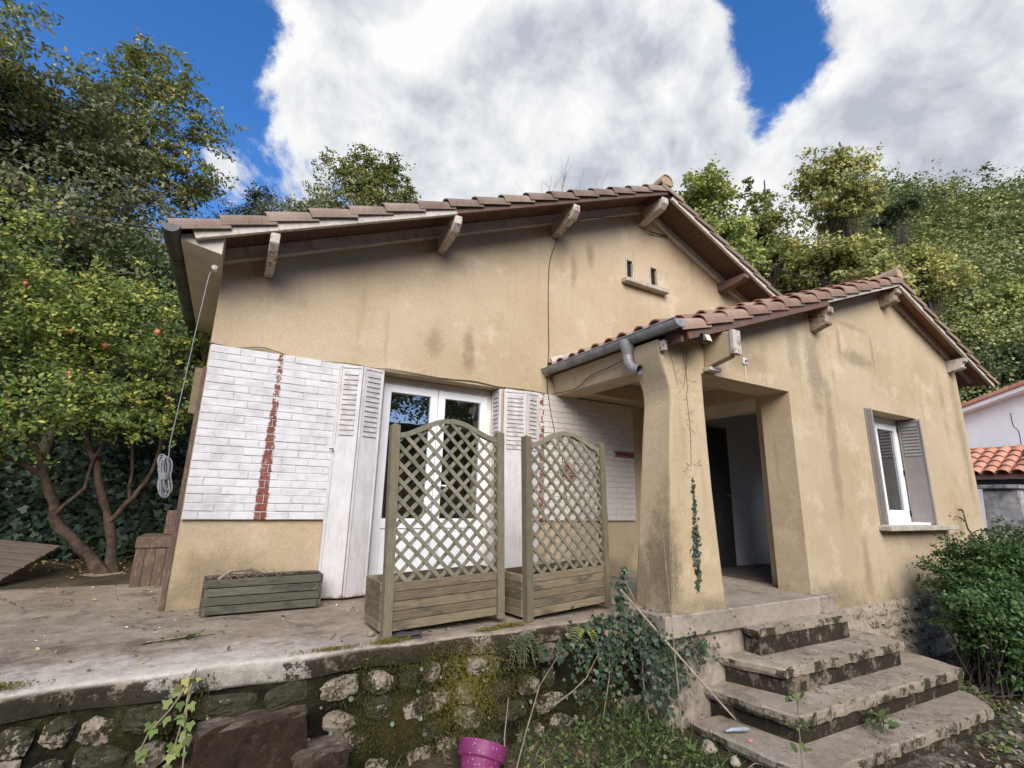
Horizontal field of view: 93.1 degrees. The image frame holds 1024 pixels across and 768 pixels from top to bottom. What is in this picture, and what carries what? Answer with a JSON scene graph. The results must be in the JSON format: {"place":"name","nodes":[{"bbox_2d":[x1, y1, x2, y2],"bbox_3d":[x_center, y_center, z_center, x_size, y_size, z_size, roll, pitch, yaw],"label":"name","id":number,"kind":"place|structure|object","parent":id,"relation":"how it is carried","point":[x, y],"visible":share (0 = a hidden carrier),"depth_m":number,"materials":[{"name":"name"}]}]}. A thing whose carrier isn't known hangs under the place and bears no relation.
{"place":"outdoors","nodes":[
{"label":"outdoors","id":0,"kind":"place"},
{"bbox_2d":[0,570,636,723],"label":"terrace","id":1,"kind":"structure","parent":0,"point":[162,671],"depth_m":3.10,"materials":[{"name":"concrete"}]},
{"bbox_2d":[129,510,176,586],"bbox_3d":[-3.710,1.707,5.118,0.370,0.720,0.535,9,-15,-29],"label":"wooden chest","id":2,"kind":"object","parent":1,"relation":"on","point":[150,559],"visible":0.66,"depth_m":4.87,"materials":[{"name":"brown wood"}]},
{"bbox_2d":[141,629,214,645],"bbox_3d":[-2.132,1.636,3.098,0.394,0.094,0.160,7,-15,-24],"label":"fallen sprig","id":3,"kind":"object","parent":1,"relation":"on","point":[187,637],"visible":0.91,"depth_m":3.10,"materials":[{"name":"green plant"}]},
{"bbox_2d":[198,567,322,616],"bbox_3d":[-2.040,1.672,3.992,0.868,0.330,0.280,9,-16,-30],"label":"planter box","id":4,"kind":"object","parent":1,"relation":"on","point":[228,592],"visible":1,"depth_m":3.88,"materials":[{"name":"green wood"}]},
{"bbox_2d":[0,621,531,691],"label":"moss cushion","id":5,"kind":"object","parent":1,"relation":"on","point":[379,641],"visible":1,"depth_m":3.09,"materials":[{"name":"green plant"}]},
{"bbox_2d":[0,566,583,678],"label":"terrace litter","id":6,"kind":"object","parent":1,"relation":"on","point":[228,647],"visible":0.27,"depth_m":3.74,"materials":[{"name":"brown plant"}]},
{"bbox_2d":[367,631,374,636],"bbox_3d":[-0.951,1.683,3.273,0.049,0.037,0.045,7,-15,-24],"label":"pebble","id":7,"kind":"object","parent":1,"relation":"on","point":[370,633],"visible":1,"depth_m":3.26,"materials":[{"name":"stone"}]},
{"bbox_2d":[393,630,421,638],"bbox_3d":[-0.702,1.682,3.257,0.198,0.040,0.078,9,-15,-29],"label":"rubber clog","id":8,"kind":"object","parent":1,"relation":"on","point":[414,634],"visible":0.87,"depth_m":3.25,"materials":[{"name":"grey rubber"}]},
{"bbox_2d":[364,419,504,637],"bbox_3d":[-0.574,1.046,3.814,0.974,1.504,0.420,7,-14,-31],"label":"trellis planter","id":9,"kind":"object","parent":1,"relation":"on","point":[401,599],"visible":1,"depth_m":3.60,"materials":[{"name":"brown wood"}]},
{"bbox_2d":[505,431,611,621],"bbox_3d":[0.370,1.193,4.335,0.974,1.504,0.420,9,-15,-36],"label":"trellis planter","id":10,"kind":"object","parent":1,"relation":"on","point":[533,589],"visible":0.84,"depth_m":4.12,"materials":[{"name":"brown wood"}]},
{"bbox_2d":[0,244,1023,767],"bbox_3d":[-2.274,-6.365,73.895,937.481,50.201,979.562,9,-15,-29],"label":"ground","id":11,"kind":"structure","parent":0,"point":[54,576],"depth_m":3.77,"materials":[{"name":"soil"}]},
{"bbox_2d":[0,539,59,582],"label":"pallet","id":12,"kind":"object","parent":11,"relation":"on","point":[16,557],"visible":1,"depth_m":4.96,"materials":[{"name":"grey wood"}]},
{"bbox_2d":[0,0,69,143],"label":"walnut tree","id":13,"kind":"object","parent":11,"relation":"on","point":[5,41],"visible":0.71,"depth_m":8.11,"materials":[{"name":"green plant"}]},
{"bbox_2d":[29,555,132,571],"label":"bank litter","id":14,"kind":"object","parent":11,"relation":"on","point":[54,562],"visible":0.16,"depth_m":5.69,"materials":[{"name":"brown plant"}]},
{"bbox_2d":[0,396,190,562],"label":"ivy bank","id":15,"kind":"structure","parent":11,"relation":"on","point":[14,526],"depth_m":7.51,"materials":[{"name":"green plant"}]},
{"bbox_2d":[0,208,194,457],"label":"tree","id":16,"kind":"object","parent":11,"relation":"on","point":[162,267],"visible":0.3,"depth_m":7.75,"materials":[{"name":"green plant"}]},
{"bbox_2d":[0,9,204,307],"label":"slope elm","id":17,"kind":"object","parent":11,"relation":"on","point":[52,143],"visible":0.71,"depth_m":8.65,"materials":[{"name":"green plant"}]},
{"bbox_2d":[0,173,210,573],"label":"pomegranate tree","id":18,"kind":"object","parent":11,"relation":"on","point":[86,310],"visible":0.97,"depth_m":5.57,"materials":[{"name":"green plant"}]},
{"bbox_2d":[18,413,193,415],"bbox_3d":[-8.111,0.015,4.791,8.554,0.364,0.020,9,-16,-30],"label":"overhead line","id":19,"kind":"object","parent":11,"relation":"on","point":[90,414],"depth_m":6.17,"materials":[{"name":"metal"}]},
{"bbox_2d":[0,121,212,440],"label":"slope woodland","id":20,"kind":"object","parent":11,"relation":"on","point":[98,192],"visible":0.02,"depth_m":9.89,"materials":[{"name":"green plant"}]},
{"bbox_2d":[17,27,247,388],"bbox_3d":[-8.287,-3.865,10.473,3.993,8.273,2.445,9,-15,-29],"label":"slope oak","id":21,"kind":"object","parent":11,"relation":"on","point":[173,91],"visible":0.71,"depth_m":10.86,"materials":[{"name":"green plant"}]},
{"bbox_2d":[199,180,282,218],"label":"cypress tree","id":22,"kind":"object","parent":11,"relation":"on","point":[255,195],"visible":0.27,"depth_m":15.19,"materials":[{"name":"green plant"}]},
{"bbox_2d":[189,704,349,767],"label":"side steps","id":23,"kind":"structure","parent":11,"relation":"on","point":[261,738],"depth_m":2.60,"materials":[{"name":"brown stone"}]},
{"bbox_2d":[250,187,339,215],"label":"olive tree","id":24,"kind":"object","parent":11,"relation":"on","point":[302,207],"visible":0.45,"depth_m":15.25,"materials":[{"name":"green plant"}]},
{"bbox_2d":[0,637,642,767],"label":"retaining wall","id":25,"kind":"structure","parent":11,"relation":"on","point":[109,737],"depth_m":2.95,"materials":[{"name":"stone"}]},
{"bbox_2d":[134,668,201,767],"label":"hanging vine","id":26,"kind":"object","parent":25,"relation":"hanging from","point":[174,750],"visible":1,"depth_m":2.43,"materials":[{"name":"green plant"}]},
{"bbox_2d":[35,620,634,767],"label":"moss","id":27,"kind":"object","parent":25,"relation":"attached to","point":[458,684],"visible":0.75,"depth_m":3.24,"materials":[{"name":"green plant"}]},
{"bbox_2d":[307,643,585,740],"bbox_3d":[-0.208,2.171,3.312,2.235,0.562,0.060,9,-15,-29],"label":"pennywort","id":28,"kind":"object","parent":25,"relation":"attached to","point":[350,698],"visible":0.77,"depth_m":3.15,"materials":[{"name":"green plant"}]},
{"bbox_2d":[505,633,543,675],"bbox_3d":[0.096,1.933,3.465,0.333,0.253,0.136,9,-15,-29],"label":"fern","id":29,"kind":"object","parent":25,"relation":"hanging from","point":[523,640],"depth_m":3.46,"materials":[{"name":"green plant"}]},
{"bbox_2d":[525,566,722,732],"bbox_3d":[0.900,2.144,3.850,1.762,1.301,0.436,5,-14,-16],"label":"ivy","id":30,"kind":"object","parent":25,"relation":"attached to","point":[640,634],"visible":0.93,"depth_m":3.81,"materials":[{"name":"green plant"}]},
{"bbox_2d":[553,653,598,705],"bbox_3d":[0.482,2.127,3.502,0.480,0.257,0.038,12,-17,-38],"label":"dry stem","id":31,"kind":"object","parent":30,"relation":"attached to","point":[557,702],"visible":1,"depth_m":3.46,"materials":[{"name":"beige plant"}]},
{"bbox_2d":[571,626,597,643],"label":"yellow fern","id":32,"kind":"object","parent":30,"relation":"on","point":[587,629],"visible":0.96,"depth_m":3.73,"materials":[{"name":"green plant"}]},
{"bbox_2d":[302,142,421,208],"bbox_3d":[-5.163,-4.503,16.818,4.504,8.573,2.486,9,-15,-29],"label":"oak tree","id":33,"kind":"object","parent":11,"relation":"on","point":[368,182],"visible":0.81,"depth_m":17.00,"materials":[{"name":"green plant"}]},
{"bbox_2d":[17,586,762,767],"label":"twig litter","id":34,"kind":"object","parent":11,"relation":"on","point":[750,766],"visible":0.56,"depth_m":3.38,"materials":[{"name":"brown wood"}]},
{"bbox_2d":[457,737,506,767],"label":"flower pot","id":35,"kind":"object","parent":11,"relation":"on","point":[473,752],"visible":1,"depth_m":2.91,"materials":[{"name":"paint"}]},
{"bbox_2d":[504,698,508,765],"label":"dry stem","id":36,"kind":"object","parent":11,"relation":"on","point":[506,722],"visible":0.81,"depth_m":3.23,"materials":[{"name":"beige plant"}]},
{"bbox_2d":[516,658,556,767],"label":"dry stem","id":37,"kind":"object","parent":11,"relation":"on","point":[530,718],"visible":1,"depth_m":3.28,"materials":[{"name":"beige plant"}]},
{"bbox_2d":[516,157,605,191],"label":"bare tree","id":38,"kind":"object","parent":11,"relation":"on","point":[564,181],"visible":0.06,"depth_m":20.42,"materials":[{"name":"brown plant"}]},
{"bbox_2d":[158,174,998,728],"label":"house","id":39,"kind":"structure","parent":11,"relation":"on","point":[824,448],"depth_m":5.47,"materials":[{"name":"paint"}]},
{"bbox_2d":[0,201,161,230],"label":"overhead line","id":40,"kind":"object","parent":39,"relation":"attached to","point":[88,217],"visible":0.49,"depth_m":5.87,"materials":[{"name":"metal"}]},
{"bbox_2d":[157,271,211,497],"bbox_3d":[-2.584,-0.065,3.855,0.113,1.894,0.149,-6,-15,27],"label":"rope coil","id":41,"kind":"object","parent":39,"relation":"hanging from","point":[164,478],"visible":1,"depth_m":3.65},
{"bbox_2d":[209,341,546,393],"bbox_3d":[-1.132,-0.124,5.187,3.611,0.072,0.032,9,-15,-29],"label":"drooping cable","id":42,"kind":"object","parent":39,"relation":"attached to","point":[383,368],"visible":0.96,"depth_m":5.13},
{"bbox_2d":[367,376,491,574],"bbox_3d":[-0.871,1.068,5.344,1.401,2.198,0.146,9,-15,-29],"label":"french door","id":43,"kind":"structure","parent":39,"relation":"in","point":[437,394],"depth_m":5.32,"materials":[{"name":"white plastic"}]},
{"bbox_2d":[547,217,619,499],"bbox_3d":[1.046,-0.562,6.484,1.309,4.147,0.094,8,-15,-25],"label":"facade cable","id":44,"kind":"object","parent":39,"relation":"attached to","point":[548,323],"visible":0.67,"depth_m":6.31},
{"bbox_2d":[553,360,622,393],"bbox_3d":[0.873,-0.071,5.513,0.043,0.159,1.432,8,-15,-27],"label":"beam cable","id":45,"kind":"object","parent":39,"relation":"attached to","point":[588,377],"visible":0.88,"depth_m":5.55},
{"bbox_2d":[667,346,699,476],"bbox_3d":[1.604,0.346,4.516,0.417,1.509,0.008,9,-15,-29],"label":"dead creeper","id":46,"kind":"object","parent":39,"relation":"attached to","point":[686,392],"visible":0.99,"depth_m":4.60,"materials":[{"name":"brown plant"}]},
{"bbox_2d":[690,477,702,592],"bbox_3d":[1.612,1.323,4.271,0.161,0.992,0.073,9,-15,-29],"label":"pillar ivy","id":47,"kind":"object","parent":39,"relation":"attached to","point":[695,545],"visible":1,"depth_m":4.25,"materials":[{"name":"green plant"}]},
{"bbox_2d":[699,332,711,343],"bbox_3d":[1.781,-0.434,4.495,0.090,0.108,0.113,9,-15,-29],"label":"floodlight","id":48,"kind":"object","parent":39,"relation":"attached to","point":[704,338],"visible":0.95,"depth_m":4.46,"materials":[{"name":"white plastic"}]},
{"bbox_2d":[706,426,736,566],"bbox_3d":[2.991,1.625,7.136,0.760,2.020,0.104,9,-15,-29],"label":"entrance door","id":49,"kind":"structure","parent":39,"relation":"in","point":[716,437],"depth_m":7.21,"materials":[{"name":"metal"}]},
{"bbox_2d":[742,358,747,379],"bbox_3d":[2.482,-0.160,5.142,0.070,0.245,0.034,9,-15,-29],"label":"socket","id":50,"kind":"object","parent":39,"relation":"attached to","point":[744,361],"depth_m":5.15,"materials":[{"name":"white plastic"}]},
{"bbox_2d":[649,231,1006,321],"bbox_3d":[25.018,-4.115,23.883,54.958,11.970,0.020,10,-16,-33],"label":"overhead line","id":51,"kind":"object","parent":39,"relation":"attached to","point":[811,278],"visible":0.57,"depth_m":10.20,"materials":[{"name":"metal"}]},
{"bbox_2d":[873,417,931,524],"bbox_3d":[5.074,1.148,6.593,1.434,1.461,0.290,9,-15,-29],"label":"window","id":52,"kind":"structure","parent":39,"relation":"in","point":[892,469],"depth_m":6.85,"materials":[{"name":"white plastic"}]},
{"bbox_2d":[958,509,978,546],"bbox_3d":[6.740,2.152,7.123,0.507,0.618,0.045,9,-15,-29],"label":"wire loop","id":53,"kind":"object","parent":39,"relation":"attached to","point":[971,535],"depth_m":7.12,"materials":[{"name":"black metal"}]},
{"bbox_2d":[395,700,763,767],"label":"grass","id":54,"kind":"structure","parent":11,"relation":"on","point":[625,763],"depth_m":3.38,"materials":[{"name":"green plant"}]},
{"bbox_2d":[527,702,724,767],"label":"clover","id":55,"kind":"object","parent":11,"relation":"on","point":[699,757],"visible":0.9,"depth_m":3.40,"materials":[{"name":"green plant"}]},
{"bbox_2d":[663,540,682,734],"bbox_3d":[1.276,1.975,3.852,0.078,1.400,0.022,-4,-14,21],"label":"thin cane","id":56,"kind":"object","parent":11,"relation":"on","point":[673,647],"visible":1,"depth_m":3.81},
{"bbox_2d":[699,739,717,754],"bbox_3d":[1.399,2.608,3.487,0.116,0.096,0.128,7,-14,-21],"label":"rock","id":57,"kind":"object","parent":11,"relation":"on","point":[710,748],"visible":0.78,"depth_m":3.46,"materials":[{"name":"stone"}]},
{"bbox_2d":[409,655,1023,767],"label":"leaf litter","id":58,"kind":"object","parent":11,"relation":"on","point":[531,748],"visible":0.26,"depth_m":3.44,"materials":[{"name":"brown plant"}]},
{"bbox_2d":[675,154,771,277],"bbox_3d":[7.217,-1.208,16.651,3.363,14.068,3.742,3,-14,-9],"label":"ash tree","id":59,"kind":"object","parent":11,"relation":"on","point":[704,196],"visible":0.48,"depth_m":17.13,"materials":[{"name":"green plant"}]},
{"bbox_2d":[729,756,740,767],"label":"rock","id":60,"kind":"object","parent":11,"relation":"on","point":[734,760],"visible":0.97,"depth_m":3.32,"materials":[{"name":"stone"}]},
{"bbox_2d":[734,176,811,287],"bbox_3d":[9.064,-1.254,17.061,2.559,14.378,3.197,9,-15,-29],"label":"acacia tree","id":61,"kind":"object","parent":11,"relation":"on","point":[769,219],"visible":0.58,"depth_m":17.52,"materials":[{"name":"green plant"}]},
{"bbox_2d":[783,677,812,767],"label":"sapling","id":62,"kind":"object","parent":11,"relation":"on","point":[799,722],"visible":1,"depth_m":2.96,"materials":[{"name":"green plant"}]},
{"bbox_2d":[745,226,926,296],"bbox_3d":[10.626,-0.169,16.230,3.524,11.961,5.705,9,-15,-29],"label":"yellow maple","id":63,"kind":"object","parent":11,"relation":"on","point":[845,260],"visible":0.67,"depth_m":16.00,"materials":[{"name":"green plant"}]},
{"bbox_2d":[782,142,891,277],"bbox_3d":[11.838,-1.846,16.627,3.051,15.487,3.399,9,-15,-29],"label":"maple tree","id":64,"kind":"object","parent":11,"relation":"on","point":[829,182],"visible":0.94,"depth_m":17.53,"materials":[{"name":"green plant"}]},
{"bbox_2d":[689,611,993,767],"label":"garden stair","id":65,"kind":"object","parent":11,"relation":"on","point":[751,692],"visible":0.99,"depth_m":3.92,"materials":[{"name":"concrete"}]},
{"bbox_2d":[620,589,735,720],"bbox_3d":[1.313,2.134,3.815,0.972,0.995,0.022,4,-14,-12],"label":"bamboo cane","id":66,"kind":"object","parent":65,"relation":"on","point":[677,654],"visible":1,"depth_m":3.81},
{"bbox_2d":[725,726,749,731],"bbox_3d":[1.666,2.548,3.581,0.196,0.034,0.031,3,-13,-7],"label":"crushed bottle","id":67,"kind":"object","parent":65,"relation":"on","point":[738,729],"visible":1,"depth_m":3.57,"materials":[{"name":"white plastic"}]},
{"bbox_2d":[762,612,952,745],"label":"step litter","id":68,"kind":"object","parent":65,"relation":"on","point":[860,685],"visible":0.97,"depth_m":4.00,"materials":[{"name":"brown plant"}]},
{"bbox_2d":[858,701,899,733],"bbox_3d":[2.788,2.538,3.687,0.221,0.179,0.315,-1,-14,11],"label":"step weed","id":69,"kind":"object","parent":65,"relation":"on","point":[880,714],"visible":1,"depth_m":3.68,"materials":[{"name":"green plant"}]},
{"bbox_2d":[860,185,938,256],"bbox_3d":[16.734,-1.712,19.929,2.082,13.828,2.954,9,-15,-29],"label":"leaning branch tree","id":70,"kind":"object","parent":11,"relation":"on","point":[885,220],"visible":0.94,"depth_m":21.19,"materials":[{"name":"green plant"}]},
{"bbox_2d":[793,158,1023,402],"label":"woodland","id":71,"kind":"object","parent":11,"relation":"on","point":[985,232],"visible":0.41,"depth_m":29.26,"materials":[{"name":"green plant"}]},
{"bbox_2d":[893,239,992,320],"bbox_3d":[17.003,-0.266,19.420,3.033,11.426,4.047,9,-15,-29],"label":"rust oak","id":72,"kind":"object","parent":11,"relation":"on","point":[936,274],"visible":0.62,"depth_m":19.53,"materials":[{"name":"green plant"}]},
{"bbox_2d":[906,512,1023,700],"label":"box shrub","id":73,"kind":"object","parent":11,"relation":"on","point":[982,599],"visible":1,"depth_m":5.06,"materials":[{"name":"green plant"}]},
{"bbox_2d":[920,652,1023,765],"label":"stair weeds","id":74,"kind":"object","parent":11,"relation":"on","point":[1010,740],"visible":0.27,"depth_m":4.16,"materials":[{"name":"green plant"}]},
{"bbox_2d":[935,274,1023,354],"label":"lime bush tree","id":75,"kind":"object","parent":11,"relation":"on","point":[1017,288],"visible":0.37,"depth_m":22.03,"materials":[{"name":"green plant"}]},
{"bbox_2d":[938,680,1023,767],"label":"gravel","id":76,"kind":"structure","parent":11,"relation":"on","point":[1006,765],"depth_m":3.82,"materials":[{"name":"grey gravel"}]},
{"bbox_2d":[959,336,1023,399],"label":"shade tree","id":77,"kind":"object","parent":11,"relation":"on","point":[1002,379],"visible":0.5,"depth_m":18.67,"materials":[{"name":"green plant"}]},
{"bbox_2d":[961,380,1023,543],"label":"neighbour house","id":78,"kind":"structure","parent":11,"relation":"on","point":[996,450],"depth_m":11.71,"materials":[{"name":"white paint"}]},
{"bbox_2d":[1010,413,1023,452],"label":"neighbour cable","id":79,"kind":"object","parent":78,"relation":"attached to","point":[1017,430],"visible":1,"depth_m":11.43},
{"bbox_2d":[977,485,1023,546],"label":"wall","id":80,"kind":"structure","parent":11,"relation":"on","point":[1006,502],"depth_m":9.40,"materials":[{"name":"white paint"}]},
{"bbox_2d":[0,0,1023,321],"label":"sky","id":81,"kind":"structure","parent":0,"point":[485,98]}
]}

